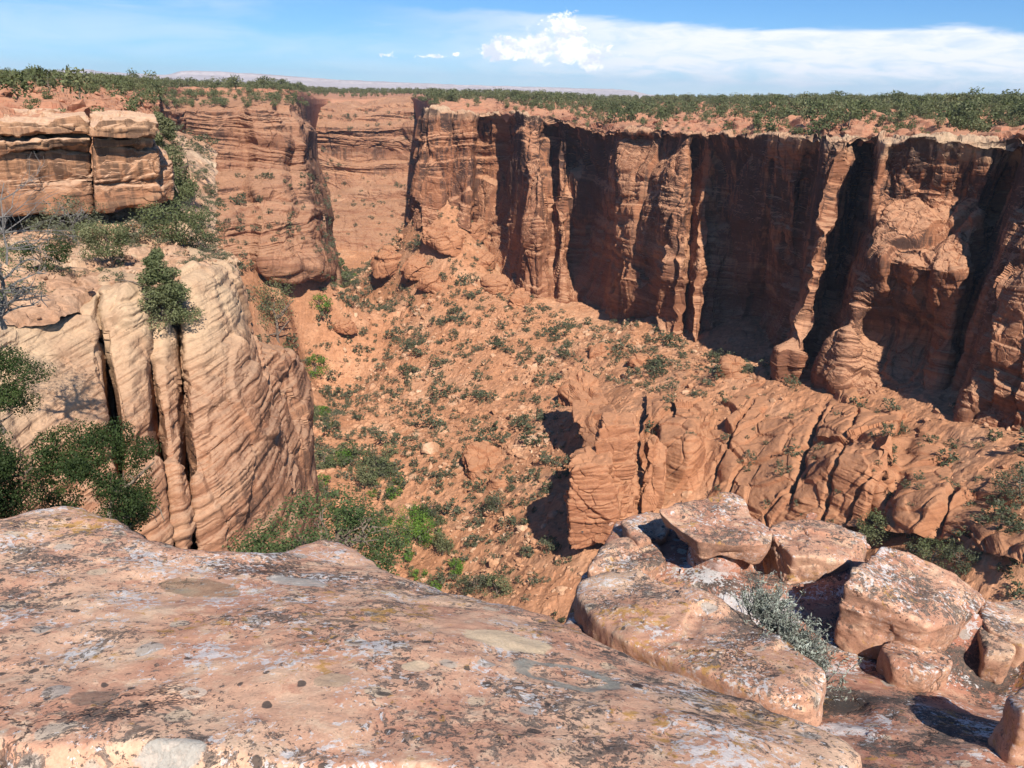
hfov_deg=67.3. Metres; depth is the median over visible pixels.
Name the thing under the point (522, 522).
shrub
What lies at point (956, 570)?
shrub
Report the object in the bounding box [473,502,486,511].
shrub
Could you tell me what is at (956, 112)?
pinyon tree
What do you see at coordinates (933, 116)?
pinyon tree
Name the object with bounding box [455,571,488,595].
juniper tree
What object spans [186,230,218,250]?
scrub bush
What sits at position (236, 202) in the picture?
shrub
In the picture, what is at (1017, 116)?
pinyon tree
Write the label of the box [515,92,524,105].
pinyon tree
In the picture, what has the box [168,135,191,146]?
ledge shrub
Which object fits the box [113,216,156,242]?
juniper tree
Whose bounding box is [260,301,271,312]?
shrub
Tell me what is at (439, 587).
cottonwood tree
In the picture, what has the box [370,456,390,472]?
thicket bush
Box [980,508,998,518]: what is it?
shrub
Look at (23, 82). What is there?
pinyon tree
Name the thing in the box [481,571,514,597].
juniper tree
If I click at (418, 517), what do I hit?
leafy bush
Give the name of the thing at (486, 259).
rock outcrop
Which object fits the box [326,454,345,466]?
thicket bush
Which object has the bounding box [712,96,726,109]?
pinyon tree
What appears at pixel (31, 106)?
pinyon tree
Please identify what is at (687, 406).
rock knob
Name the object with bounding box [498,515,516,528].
shrub
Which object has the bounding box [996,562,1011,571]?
shrub
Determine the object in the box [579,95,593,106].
pinyon tree
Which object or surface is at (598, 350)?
rock outcrop
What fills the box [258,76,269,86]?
pinyon tree
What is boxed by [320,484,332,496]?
shrub
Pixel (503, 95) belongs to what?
pinyon woodland
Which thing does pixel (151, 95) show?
pinyon tree
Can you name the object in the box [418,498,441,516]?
shrub
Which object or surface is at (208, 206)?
ledge shrub
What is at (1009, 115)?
pinyon tree
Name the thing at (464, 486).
shrub
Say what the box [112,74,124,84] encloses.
pinyon tree
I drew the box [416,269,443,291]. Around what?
rock outcrop
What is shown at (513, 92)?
pinyon tree
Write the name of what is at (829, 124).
pinyon tree
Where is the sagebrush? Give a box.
[728,566,862,701]
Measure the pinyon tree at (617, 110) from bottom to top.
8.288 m
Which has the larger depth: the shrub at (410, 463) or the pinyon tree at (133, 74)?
the pinyon tree at (133, 74)
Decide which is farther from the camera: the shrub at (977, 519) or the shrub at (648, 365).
the shrub at (648, 365)
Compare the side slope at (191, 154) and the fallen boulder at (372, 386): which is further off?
the fallen boulder at (372, 386)
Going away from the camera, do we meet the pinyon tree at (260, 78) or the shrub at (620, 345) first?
the shrub at (620, 345)
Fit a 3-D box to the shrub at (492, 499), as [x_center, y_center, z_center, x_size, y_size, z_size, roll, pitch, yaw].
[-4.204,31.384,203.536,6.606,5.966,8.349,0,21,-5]
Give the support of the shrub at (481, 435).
on the talus slope at (981, 578)
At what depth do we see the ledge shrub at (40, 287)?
37.20 m
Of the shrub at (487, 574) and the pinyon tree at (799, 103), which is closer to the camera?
the shrub at (487, 574)
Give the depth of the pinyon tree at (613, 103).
404.87 m
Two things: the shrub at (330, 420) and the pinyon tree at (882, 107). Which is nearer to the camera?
the pinyon tree at (882, 107)
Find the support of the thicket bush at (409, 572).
on the talus slope at (981, 578)
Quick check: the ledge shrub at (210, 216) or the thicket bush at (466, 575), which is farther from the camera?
the thicket bush at (466, 575)
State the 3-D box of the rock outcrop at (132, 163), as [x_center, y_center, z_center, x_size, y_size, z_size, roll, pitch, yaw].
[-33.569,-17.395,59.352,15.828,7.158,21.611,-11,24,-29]
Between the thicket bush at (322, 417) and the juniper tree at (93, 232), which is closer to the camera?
the juniper tree at (93, 232)
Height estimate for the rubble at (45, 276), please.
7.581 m
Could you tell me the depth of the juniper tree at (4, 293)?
26.30 m
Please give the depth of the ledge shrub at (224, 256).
51.14 m
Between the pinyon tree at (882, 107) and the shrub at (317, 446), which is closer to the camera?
the shrub at (317, 446)
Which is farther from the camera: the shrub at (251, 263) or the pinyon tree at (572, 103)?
the pinyon tree at (572, 103)
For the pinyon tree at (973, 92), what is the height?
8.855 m
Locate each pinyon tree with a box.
[0,67,36,99]
[14,72,31,90]
[20,98,41,109]
[24,63,47,80]
[27,67,64,90]
[36,87,58,98]
[56,65,94,99]
[73,80,91,93]
[85,73,103,89]
[89,82,99,93]
[89,106,104,112]
[97,78,109,87]
[105,82,128,96]
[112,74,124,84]
[113,75,128,86]
[120,97,139,111]
[126,68,138,78]
[130,91,148,106]
[137,84,150,92]
[138,77,151,88]
[142,70,159,79]
[145,88,164,104]
[145,93,158,103]
[153,81,162,89]
[228,74,243,90]
[230,75,239,89]
[257,78,267,87]
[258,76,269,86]
[278,78,287,88]
[430,90,439,97]
[444,89,458,101]
[449,92,459,101]
[509,90,518,98]
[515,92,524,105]
[523,94,530,105]
[531,93,542,102]
[532,90,545,100]
[537,97,547,109]
[552,92,565,103]
[553,92,566,101]
[569,96,583,110]
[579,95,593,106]
[592,100,606,112]
[603,107,624,122]
[608,101,617,110]
[617,114,626,121]
[620,97,629,105]
[624,101,641,114]
[626,109,639,121]
[645,102,654,110]
[655,107,671,121]
[664,98,677,114]
[682,102,692,111]
[689,101,704,114]
[710,109,726,118]
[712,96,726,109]
[716,101,728,115]
[719,119,735,130]
[728,102,742,115]
[747,100,764,113]
[752,95,762,102]
[752,113,762,124]
[752,118,764,130]
[760,108,774,117]
[762,115,782,131]
[766,94,789,106]
[772,105,786,116]
[780,108,800,118]
[780,122,791,128]
[789,98,797,106]
[789,99,807,113]
[800,91,813,100]
[801,120,829,137]
[804,98,823,111]
[804,98,825,124]
[813,94,826,102]
[815,100,835,114]
[818,110,842,123]
[821,113,837,131]
[824,101,843,116]
[829,93,842,102]
[833,90,847,101]
[834,99,870,121]
[838,99,861,125]
[840,95,855,108]
[855,100,870,119]
[864,100,877,109]
[872,100,883,110]
[875,92,896,102]
[875,116,885,125]
[878,97,890,103]
[878,103,892,113]
[881,111,892,121]
[891,90,901,101]
[895,122,907,128]
[896,91,910,100]
[896,111,910,121]
[897,100,911,119]
[901,117,918,129]
[905,99,923,117]
[914,95,935,109]
[916,103,932,116]
[928,92,961,110]
[930,108,940,118]
[933,116,946,128]
[934,108,956,122]
[935,103,958,116]
[948,115,966,131]
[950,101,973,117]
[953,109,963,121]
[955,99,977,121]
[961,107,985,125]
[962,87,986,102]
[962,115,986,132]
[963,110,984,125]
[967,109,981,124]
[972,96,990,110]
[972,119,985,132]
[977,123,993,131]
[982,111,1004,127]
[987,93,997,106]
[990,105,1006,115]
[992,93,1012,103]
[998,94,1013,107]
[998,98,1015,113]
[1000,89,1018,98]
[1006,106,1018,119]
[1007,98,1023,116]
[1008,89,1023,98]
[1009,99,1023,117]
[1011,114,1020,126]
[1015,93,1023,100]
[1017,116,1023,125]
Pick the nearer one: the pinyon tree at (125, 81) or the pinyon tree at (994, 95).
the pinyon tree at (125, 81)
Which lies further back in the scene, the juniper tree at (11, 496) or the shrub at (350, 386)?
the shrub at (350, 386)
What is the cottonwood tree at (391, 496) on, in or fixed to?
on the talus slope at (981, 578)
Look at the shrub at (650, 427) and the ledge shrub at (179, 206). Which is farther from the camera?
the shrub at (650, 427)
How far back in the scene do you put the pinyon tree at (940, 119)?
209.16 m
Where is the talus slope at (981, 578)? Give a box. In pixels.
[87,134,1023,623]
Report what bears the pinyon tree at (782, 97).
on the plateau at (316, 101)
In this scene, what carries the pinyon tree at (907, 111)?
on the plateau at (316, 101)
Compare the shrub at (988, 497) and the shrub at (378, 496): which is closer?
the shrub at (988, 497)
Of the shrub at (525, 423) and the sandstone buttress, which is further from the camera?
the shrub at (525, 423)
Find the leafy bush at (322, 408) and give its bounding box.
[315,405,330,415]
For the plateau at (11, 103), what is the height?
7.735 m
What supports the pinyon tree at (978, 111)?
on the plateau at (316, 101)
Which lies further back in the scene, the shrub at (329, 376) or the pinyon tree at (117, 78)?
the shrub at (329, 376)
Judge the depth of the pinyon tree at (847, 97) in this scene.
341.25 m
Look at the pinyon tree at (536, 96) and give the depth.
429.64 m
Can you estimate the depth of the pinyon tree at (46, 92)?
100.98 m
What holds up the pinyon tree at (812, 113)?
on the plateau at (316, 101)
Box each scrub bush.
[22,193,107,241]
[129,195,215,245]
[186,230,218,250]
[222,482,423,575]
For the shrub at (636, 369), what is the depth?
253.63 m
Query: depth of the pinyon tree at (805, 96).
395.17 m
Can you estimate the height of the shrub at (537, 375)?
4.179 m
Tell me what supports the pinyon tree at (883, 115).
on the plateau at (316, 101)
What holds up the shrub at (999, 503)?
on the rock bench
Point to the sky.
(651, 47)
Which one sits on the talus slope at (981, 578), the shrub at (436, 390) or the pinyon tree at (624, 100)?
the shrub at (436, 390)
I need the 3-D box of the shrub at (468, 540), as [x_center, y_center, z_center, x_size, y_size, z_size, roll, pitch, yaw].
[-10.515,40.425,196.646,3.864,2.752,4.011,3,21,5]
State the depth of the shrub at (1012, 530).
115.36 m
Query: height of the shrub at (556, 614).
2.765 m
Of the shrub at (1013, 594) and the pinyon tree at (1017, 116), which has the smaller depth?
the shrub at (1013, 594)
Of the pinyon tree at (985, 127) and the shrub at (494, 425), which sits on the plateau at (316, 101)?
the pinyon tree at (985, 127)
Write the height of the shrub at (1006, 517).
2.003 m
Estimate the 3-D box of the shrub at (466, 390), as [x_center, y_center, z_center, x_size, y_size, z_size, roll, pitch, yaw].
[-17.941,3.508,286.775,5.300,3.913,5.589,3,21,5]
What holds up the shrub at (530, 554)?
on the talus slope at (981, 578)
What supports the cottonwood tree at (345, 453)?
on the talus slope at (981, 578)
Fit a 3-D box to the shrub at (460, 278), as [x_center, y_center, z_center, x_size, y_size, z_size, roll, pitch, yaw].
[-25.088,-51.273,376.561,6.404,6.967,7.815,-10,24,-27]
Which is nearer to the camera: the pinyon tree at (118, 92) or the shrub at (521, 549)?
the pinyon tree at (118, 92)
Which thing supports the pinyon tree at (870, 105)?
on the plateau at (316, 101)
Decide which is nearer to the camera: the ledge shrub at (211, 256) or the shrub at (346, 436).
the ledge shrub at (211, 256)
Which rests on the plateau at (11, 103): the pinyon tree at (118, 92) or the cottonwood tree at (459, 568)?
the pinyon tree at (118, 92)
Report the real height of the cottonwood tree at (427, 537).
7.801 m
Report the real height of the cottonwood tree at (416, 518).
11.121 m
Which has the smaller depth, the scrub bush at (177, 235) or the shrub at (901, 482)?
the scrub bush at (177, 235)
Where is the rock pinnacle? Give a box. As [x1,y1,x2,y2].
[563,370,666,549]
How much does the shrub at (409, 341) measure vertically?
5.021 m
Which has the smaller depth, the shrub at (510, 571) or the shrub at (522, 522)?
the shrub at (510, 571)
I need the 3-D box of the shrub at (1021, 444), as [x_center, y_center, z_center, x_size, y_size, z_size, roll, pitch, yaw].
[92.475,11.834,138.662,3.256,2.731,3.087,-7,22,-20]
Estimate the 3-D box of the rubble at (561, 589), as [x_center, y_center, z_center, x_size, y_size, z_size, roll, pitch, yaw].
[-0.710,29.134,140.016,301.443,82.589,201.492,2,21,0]
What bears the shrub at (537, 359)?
on the talus slope at (981, 578)
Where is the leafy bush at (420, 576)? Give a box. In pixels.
[411,568,427,581]
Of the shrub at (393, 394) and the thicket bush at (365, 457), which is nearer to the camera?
the thicket bush at (365, 457)
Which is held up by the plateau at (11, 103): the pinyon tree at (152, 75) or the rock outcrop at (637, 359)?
the pinyon tree at (152, 75)
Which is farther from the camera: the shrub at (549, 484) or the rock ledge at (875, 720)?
the shrub at (549, 484)
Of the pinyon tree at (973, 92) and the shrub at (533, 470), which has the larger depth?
the pinyon tree at (973, 92)
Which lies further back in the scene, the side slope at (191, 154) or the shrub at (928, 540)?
the shrub at (928, 540)
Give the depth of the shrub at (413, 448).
253.93 m
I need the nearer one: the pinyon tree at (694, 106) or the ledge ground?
the ledge ground
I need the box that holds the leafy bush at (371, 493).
[366,488,376,496]
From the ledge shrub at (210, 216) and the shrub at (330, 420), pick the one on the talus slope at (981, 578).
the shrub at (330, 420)
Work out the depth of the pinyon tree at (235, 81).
414.70 m
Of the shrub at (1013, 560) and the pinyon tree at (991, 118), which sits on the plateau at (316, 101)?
the pinyon tree at (991, 118)
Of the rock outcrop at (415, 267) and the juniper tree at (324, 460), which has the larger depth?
the rock outcrop at (415, 267)
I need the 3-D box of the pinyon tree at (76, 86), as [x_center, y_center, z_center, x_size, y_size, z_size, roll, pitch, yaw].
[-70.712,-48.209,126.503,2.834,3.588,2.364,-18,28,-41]
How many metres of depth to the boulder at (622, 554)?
5.35 m
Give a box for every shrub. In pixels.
[10,221,29,229]
[25,281,47,293]
[49,233,70,243]
[52,267,72,275]
[71,240,81,247]
[99,269,123,282]
[109,253,126,266]
[122,236,140,246]
[128,239,139,246]
[151,235,169,246]
[153,111,201,201]
[163,197,190,212]
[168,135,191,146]
[171,120,183,131]
[177,256,196,264]
[188,143,202,150]
[190,134,203,147]
[190,251,211,261]
[191,166,208,176]
[193,169,210,179]
[197,133,220,146]
[198,241,215,252]
[199,147,213,159]
[199,199,228,216]
[199,209,219,222]
[203,252,218,258]
[204,183,219,194]
[210,253,227,259]
[211,198,226,206]
[211,232,223,241]
[212,248,232,259]
[213,219,230,231]
[229,192,246,205]
[237,259,253,270]
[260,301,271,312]
[286,333,298,348]
[314,437,325,443]
[314,442,323,459]
[316,308,331,320]
[318,387,331,396]
[320,421,339,435]
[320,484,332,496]
[323,385,340,396]
[323,417,340,425]
[325,369,340,379]
[336,431,352,440]
[342,294,359,306]
[343,456,355,468]
[347,383,359,393]
[352,410,365,419]
[375,490,387,500]
[376,430,399,444]
[377,464,394,476]
[385,482,404,497]
[386,327,403,337]
[387,459,404,470]
[390,389,403,398]
[392,471,408,484]
[393,433,409,445]
[399,362,421,371]
[401,364,416,378]
[402,449,415,457]
[403,295,414,304]
[403,337,417,346]
[406,339,415,348]
[408,342,428,355]
[409,457,417,465]
[410,440,421,450]
[413,234,421,245]
[416,535,430,542]
[417,411,446,428]
[418,404,431,413]
[429,357,447,367]
[430,380,451,397]
[430,468,446,480]
[430,483,443,493]
[431,571,457,589]
[440,497,459,514]
[448,331,458,339]
[450,303,462,311]
[450,552,467,565]
[455,272,467,285]
[458,388,470,398]
[462,479,470,488]
[463,533,479,546]
[464,535,477,548]
[469,478,486,492]
[471,390,491,402]
[473,372,483,380]
[473,428,495,442]
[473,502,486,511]
[480,573,493,584]
[484,420,497,430]
[485,335,502,349]
[489,569,502,586]
[495,470,506,479]
[497,535,509,544]
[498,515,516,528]
[501,564,514,574]
[505,345,514,353]
[509,496,524,507]
[510,517,528,527]
[513,415,538,429]
[516,352,530,360]
[518,428,547,444]
[519,543,531,556]
[522,547,533,557]
[524,466,541,480]
[528,571,540,586]
[533,372,545,381]
[534,351,544,363]
[536,411,545,419]
[537,537,560,553]
[539,455,553,462]
[540,479,552,493]
[540,535,556,543]
[548,455,565,466]
[549,324,570,336]
[549,541,561,550]
[550,611,566,621]
[551,465,569,479]
[553,344,569,355]
[613,338,627,349]
[626,366,640,374]
[645,351,661,363]
[645,420,658,435]
[647,360,659,371]
[652,354,667,364]
[655,363,668,375]
[658,333,667,341]
[664,333,682,345]
[704,351,719,360]
[708,353,719,362]
[709,364,727,379]
[720,393,731,402]
[783,373,797,384]
[784,444,803,456]
[786,378,801,388]
[849,396,867,408]
[880,421,894,436]
[882,398,900,409]
[900,479,910,488]
[903,533,918,538]
[904,542,922,554]
[916,538,936,549]
[922,434,938,442]
[932,447,960,466]
[948,438,966,448]
[948,525,970,545]
[951,565,968,577]
[963,500,976,506]
[968,547,982,559]
[969,513,987,523]
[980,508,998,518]
[981,514,999,524]
[983,492,1001,505]
[985,429,1002,440]
[989,498,1020,518]
[994,507,1012,521]
[996,515,1023,531]
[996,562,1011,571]
[1002,567,1014,578]
[1003,581,1023,598]
[1004,491,1023,505]
[1005,513,1023,524]
[1005,526,1019,536]
[1009,557,1023,566]
[1012,442,1023,453]
[1012,518,1023,530]
[1015,461,1023,481]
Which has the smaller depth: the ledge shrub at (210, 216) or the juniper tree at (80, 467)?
the juniper tree at (80, 467)
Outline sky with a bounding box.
[0,0,1023,96]
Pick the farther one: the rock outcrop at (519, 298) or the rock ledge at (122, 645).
the rock outcrop at (519, 298)
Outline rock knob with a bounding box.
[675,396,712,441]
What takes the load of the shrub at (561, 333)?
on the talus slope at (981, 578)
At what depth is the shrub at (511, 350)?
310.36 m
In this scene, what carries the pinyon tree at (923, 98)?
on the plateau at (316, 101)
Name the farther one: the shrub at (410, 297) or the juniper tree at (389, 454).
the shrub at (410, 297)
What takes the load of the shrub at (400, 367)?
on the talus slope at (981, 578)
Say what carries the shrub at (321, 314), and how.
on the talus slope at (981, 578)
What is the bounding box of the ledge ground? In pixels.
[0,208,236,327]
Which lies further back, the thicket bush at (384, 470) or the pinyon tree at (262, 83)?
the pinyon tree at (262, 83)
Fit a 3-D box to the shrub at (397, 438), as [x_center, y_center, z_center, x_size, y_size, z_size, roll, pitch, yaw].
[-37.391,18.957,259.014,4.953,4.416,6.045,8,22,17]
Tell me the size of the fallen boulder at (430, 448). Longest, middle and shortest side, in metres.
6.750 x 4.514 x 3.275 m
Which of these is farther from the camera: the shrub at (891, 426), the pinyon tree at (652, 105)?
the pinyon tree at (652, 105)
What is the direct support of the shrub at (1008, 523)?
on the rock bench
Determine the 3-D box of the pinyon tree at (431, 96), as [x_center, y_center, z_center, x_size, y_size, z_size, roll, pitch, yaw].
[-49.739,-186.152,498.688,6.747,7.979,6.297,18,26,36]
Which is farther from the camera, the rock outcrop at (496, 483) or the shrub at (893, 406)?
the rock outcrop at (496, 483)
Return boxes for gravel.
[581,512,870,601]
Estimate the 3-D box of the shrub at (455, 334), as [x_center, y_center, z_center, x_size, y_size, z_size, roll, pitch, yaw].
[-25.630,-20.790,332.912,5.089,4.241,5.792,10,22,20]
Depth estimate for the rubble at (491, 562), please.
280.56 m
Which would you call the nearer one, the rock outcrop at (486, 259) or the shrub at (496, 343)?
the shrub at (496, 343)
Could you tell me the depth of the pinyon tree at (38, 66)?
146.65 m
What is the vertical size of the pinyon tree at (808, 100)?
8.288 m
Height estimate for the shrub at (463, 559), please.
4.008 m
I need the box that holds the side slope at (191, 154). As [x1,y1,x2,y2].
[154,130,219,248]
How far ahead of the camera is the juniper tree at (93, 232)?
43.47 m
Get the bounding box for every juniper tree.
[0,237,47,329]
[0,343,56,432]
[0,425,46,518]
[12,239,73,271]
[18,415,164,540]
[71,220,130,267]
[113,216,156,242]
[248,277,295,342]
[314,448,338,469]
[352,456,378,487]
[369,452,385,466]
[381,442,400,457]
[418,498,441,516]
[432,530,453,555]
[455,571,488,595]
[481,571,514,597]
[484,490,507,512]
[856,508,894,545]
[909,536,954,569]
[942,543,980,570]
[988,462,1023,504]
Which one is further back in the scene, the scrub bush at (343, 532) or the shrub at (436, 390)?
the shrub at (436, 390)
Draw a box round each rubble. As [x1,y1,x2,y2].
[0,80,159,116]
[0,208,241,326]
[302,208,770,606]
[317,357,1023,610]
[545,101,885,135]
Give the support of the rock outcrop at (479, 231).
on the talus slope at (981, 578)
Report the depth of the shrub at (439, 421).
273.53 m
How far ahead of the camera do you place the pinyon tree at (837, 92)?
456.88 m
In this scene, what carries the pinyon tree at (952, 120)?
on the plateau at (316, 101)
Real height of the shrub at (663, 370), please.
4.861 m
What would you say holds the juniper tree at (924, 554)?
on the talus slope at (981, 578)
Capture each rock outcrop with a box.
[0,108,174,216]
[331,314,357,334]
[370,244,401,278]
[400,254,430,280]
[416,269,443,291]
[421,223,464,256]
[462,440,501,480]
[467,221,487,243]
[473,248,496,270]
[480,274,513,294]
[485,466,512,490]
[508,288,530,308]
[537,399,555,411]
[557,380,572,405]
[588,342,611,358]
[627,353,649,369]
[714,354,747,378]
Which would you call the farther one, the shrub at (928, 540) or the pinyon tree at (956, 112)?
the pinyon tree at (956, 112)
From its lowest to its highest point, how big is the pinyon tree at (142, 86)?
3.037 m
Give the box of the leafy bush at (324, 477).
[317,474,330,484]
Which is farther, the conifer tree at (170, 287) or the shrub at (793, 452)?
the shrub at (793, 452)
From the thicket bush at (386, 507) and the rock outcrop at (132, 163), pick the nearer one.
the rock outcrop at (132, 163)
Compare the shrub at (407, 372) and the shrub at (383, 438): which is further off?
the shrub at (407, 372)
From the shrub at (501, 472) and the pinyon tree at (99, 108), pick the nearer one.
the pinyon tree at (99, 108)
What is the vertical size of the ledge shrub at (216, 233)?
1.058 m
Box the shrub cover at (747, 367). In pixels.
[215,109,1023,600]
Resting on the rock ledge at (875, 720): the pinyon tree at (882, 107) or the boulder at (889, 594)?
the boulder at (889, 594)
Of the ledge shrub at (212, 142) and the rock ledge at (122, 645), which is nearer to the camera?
the rock ledge at (122, 645)
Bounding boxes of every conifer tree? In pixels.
[118,247,204,334]
[338,257,350,286]
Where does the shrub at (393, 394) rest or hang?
on the talus slope at (981, 578)
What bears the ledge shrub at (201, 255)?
on the ledge ground
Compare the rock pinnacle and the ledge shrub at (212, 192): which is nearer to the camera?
the ledge shrub at (212, 192)
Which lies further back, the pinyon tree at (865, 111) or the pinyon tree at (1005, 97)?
the pinyon tree at (1005, 97)
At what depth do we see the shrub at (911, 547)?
128.72 m
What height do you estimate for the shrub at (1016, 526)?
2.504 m
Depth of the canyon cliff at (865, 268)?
246.78 m
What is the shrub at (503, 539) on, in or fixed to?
on the talus slope at (981, 578)
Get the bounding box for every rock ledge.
[0,506,861,767]
[564,512,1023,767]
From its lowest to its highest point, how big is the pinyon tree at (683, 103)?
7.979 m
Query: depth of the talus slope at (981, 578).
254.18 m
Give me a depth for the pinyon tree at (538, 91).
429.93 m
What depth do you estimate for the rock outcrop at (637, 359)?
263.82 m
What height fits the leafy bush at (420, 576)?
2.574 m
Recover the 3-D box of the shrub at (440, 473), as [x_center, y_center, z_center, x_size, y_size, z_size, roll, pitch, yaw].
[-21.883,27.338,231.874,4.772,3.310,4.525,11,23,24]
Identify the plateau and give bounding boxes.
[0,79,158,129]
[161,86,1023,150]
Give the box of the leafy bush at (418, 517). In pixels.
[409,505,432,523]
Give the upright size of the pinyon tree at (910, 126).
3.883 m
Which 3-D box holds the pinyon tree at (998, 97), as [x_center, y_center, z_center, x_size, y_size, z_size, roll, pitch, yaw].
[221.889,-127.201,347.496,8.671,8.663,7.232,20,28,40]
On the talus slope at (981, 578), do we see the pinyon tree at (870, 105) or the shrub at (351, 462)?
the shrub at (351, 462)
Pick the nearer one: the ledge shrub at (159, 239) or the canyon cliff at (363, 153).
the ledge shrub at (159, 239)
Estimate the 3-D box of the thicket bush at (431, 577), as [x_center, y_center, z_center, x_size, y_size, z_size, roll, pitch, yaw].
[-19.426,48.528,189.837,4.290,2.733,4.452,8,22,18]
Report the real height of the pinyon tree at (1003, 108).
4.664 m
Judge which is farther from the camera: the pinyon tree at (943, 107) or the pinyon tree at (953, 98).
the pinyon tree at (953, 98)
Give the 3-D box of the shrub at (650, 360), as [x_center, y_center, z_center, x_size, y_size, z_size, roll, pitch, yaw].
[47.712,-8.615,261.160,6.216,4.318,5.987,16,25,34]
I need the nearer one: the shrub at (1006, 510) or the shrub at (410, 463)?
the shrub at (1006, 510)
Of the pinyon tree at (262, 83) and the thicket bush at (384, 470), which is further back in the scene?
the pinyon tree at (262, 83)
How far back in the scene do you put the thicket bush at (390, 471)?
239.26 m
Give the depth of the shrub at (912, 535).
133.14 m
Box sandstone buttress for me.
[0,218,325,552]
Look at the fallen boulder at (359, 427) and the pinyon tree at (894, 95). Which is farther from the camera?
the pinyon tree at (894, 95)
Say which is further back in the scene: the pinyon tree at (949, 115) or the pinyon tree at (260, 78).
the pinyon tree at (260, 78)
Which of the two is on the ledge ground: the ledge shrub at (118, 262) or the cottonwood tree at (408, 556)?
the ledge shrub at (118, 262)
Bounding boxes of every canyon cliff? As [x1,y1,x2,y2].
[92,92,343,287]
[314,95,417,251]
[406,105,1023,431]
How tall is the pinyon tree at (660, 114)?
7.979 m
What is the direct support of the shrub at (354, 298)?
on the talus slope at (981, 578)
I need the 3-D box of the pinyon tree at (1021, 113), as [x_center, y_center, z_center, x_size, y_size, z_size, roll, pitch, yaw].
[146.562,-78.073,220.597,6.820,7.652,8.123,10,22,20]
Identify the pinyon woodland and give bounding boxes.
[0,67,1023,134]
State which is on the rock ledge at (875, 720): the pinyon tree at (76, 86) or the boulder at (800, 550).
the boulder at (800, 550)
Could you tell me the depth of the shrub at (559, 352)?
299.20 m
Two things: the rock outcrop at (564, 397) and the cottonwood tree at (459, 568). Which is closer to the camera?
the cottonwood tree at (459, 568)
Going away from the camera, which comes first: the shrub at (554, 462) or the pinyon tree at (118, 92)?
the pinyon tree at (118, 92)
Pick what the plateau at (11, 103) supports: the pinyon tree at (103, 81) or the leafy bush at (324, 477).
the pinyon tree at (103, 81)
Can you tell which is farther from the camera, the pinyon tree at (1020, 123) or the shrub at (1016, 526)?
the pinyon tree at (1020, 123)
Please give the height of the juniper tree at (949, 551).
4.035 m
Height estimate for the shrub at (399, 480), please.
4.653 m
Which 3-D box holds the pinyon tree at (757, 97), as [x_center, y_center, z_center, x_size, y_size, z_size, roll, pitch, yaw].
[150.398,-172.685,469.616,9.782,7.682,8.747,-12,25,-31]
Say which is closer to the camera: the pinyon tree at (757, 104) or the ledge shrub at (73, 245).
the ledge shrub at (73, 245)
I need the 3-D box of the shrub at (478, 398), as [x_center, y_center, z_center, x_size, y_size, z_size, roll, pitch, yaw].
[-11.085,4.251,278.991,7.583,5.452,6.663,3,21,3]
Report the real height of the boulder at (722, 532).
0.588 m
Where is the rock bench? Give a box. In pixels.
[639,368,1023,563]
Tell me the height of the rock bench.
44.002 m
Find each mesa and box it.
[48,69,149,75]
[132,71,655,97]
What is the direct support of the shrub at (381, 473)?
on the talus slope at (981, 578)
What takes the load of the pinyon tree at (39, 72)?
on the plateau at (11, 103)
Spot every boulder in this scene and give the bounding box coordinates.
[356,424,363,430]
[369,383,375,391]
[421,442,439,454]
[426,490,434,494]
[574,569,826,726]
[587,536,666,577]
[621,513,669,547]
[659,492,771,572]
[763,519,866,583]
[834,547,984,659]
[876,640,952,691]
[977,626,1015,683]
[978,600,1023,667]
[988,686,1023,765]
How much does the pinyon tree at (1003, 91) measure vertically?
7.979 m
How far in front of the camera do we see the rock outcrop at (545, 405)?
256.89 m
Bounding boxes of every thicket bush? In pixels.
[318,411,331,421]
[319,482,329,491]
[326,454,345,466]
[331,442,357,458]
[342,439,370,458]
[356,449,375,466]
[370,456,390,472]
[378,469,388,480]
[379,504,395,515]
[381,466,393,476]
[381,513,394,523]
[407,568,419,577]
[424,574,438,584]
[427,514,441,525]
[434,516,447,525]
[456,574,469,585]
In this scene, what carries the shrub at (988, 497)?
on the rock bench
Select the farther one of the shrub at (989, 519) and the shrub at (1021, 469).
the shrub at (1021, 469)
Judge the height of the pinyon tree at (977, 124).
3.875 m
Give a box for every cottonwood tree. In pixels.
[305,353,329,378]
[309,293,332,311]
[335,448,352,464]
[382,499,433,543]
[386,483,402,500]
[403,548,414,561]
[415,518,440,548]
[430,580,443,590]
[448,558,465,574]
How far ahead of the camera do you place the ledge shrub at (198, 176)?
85.78 m
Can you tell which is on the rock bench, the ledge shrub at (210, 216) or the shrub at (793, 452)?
the shrub at (793, 452)
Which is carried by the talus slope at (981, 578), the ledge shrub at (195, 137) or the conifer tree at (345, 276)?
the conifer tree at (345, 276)
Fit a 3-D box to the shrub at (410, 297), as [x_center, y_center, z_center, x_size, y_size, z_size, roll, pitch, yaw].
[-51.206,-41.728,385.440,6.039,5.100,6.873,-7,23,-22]
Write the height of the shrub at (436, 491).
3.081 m
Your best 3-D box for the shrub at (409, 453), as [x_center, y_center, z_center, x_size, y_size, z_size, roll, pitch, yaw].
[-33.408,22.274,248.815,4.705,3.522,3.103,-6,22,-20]
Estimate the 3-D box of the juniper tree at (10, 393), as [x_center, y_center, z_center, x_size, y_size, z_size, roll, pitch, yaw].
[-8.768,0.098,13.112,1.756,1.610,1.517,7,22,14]
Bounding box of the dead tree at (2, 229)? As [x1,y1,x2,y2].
[0,152,83,267]
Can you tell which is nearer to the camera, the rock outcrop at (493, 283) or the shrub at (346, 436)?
the shrub at (346, 436)

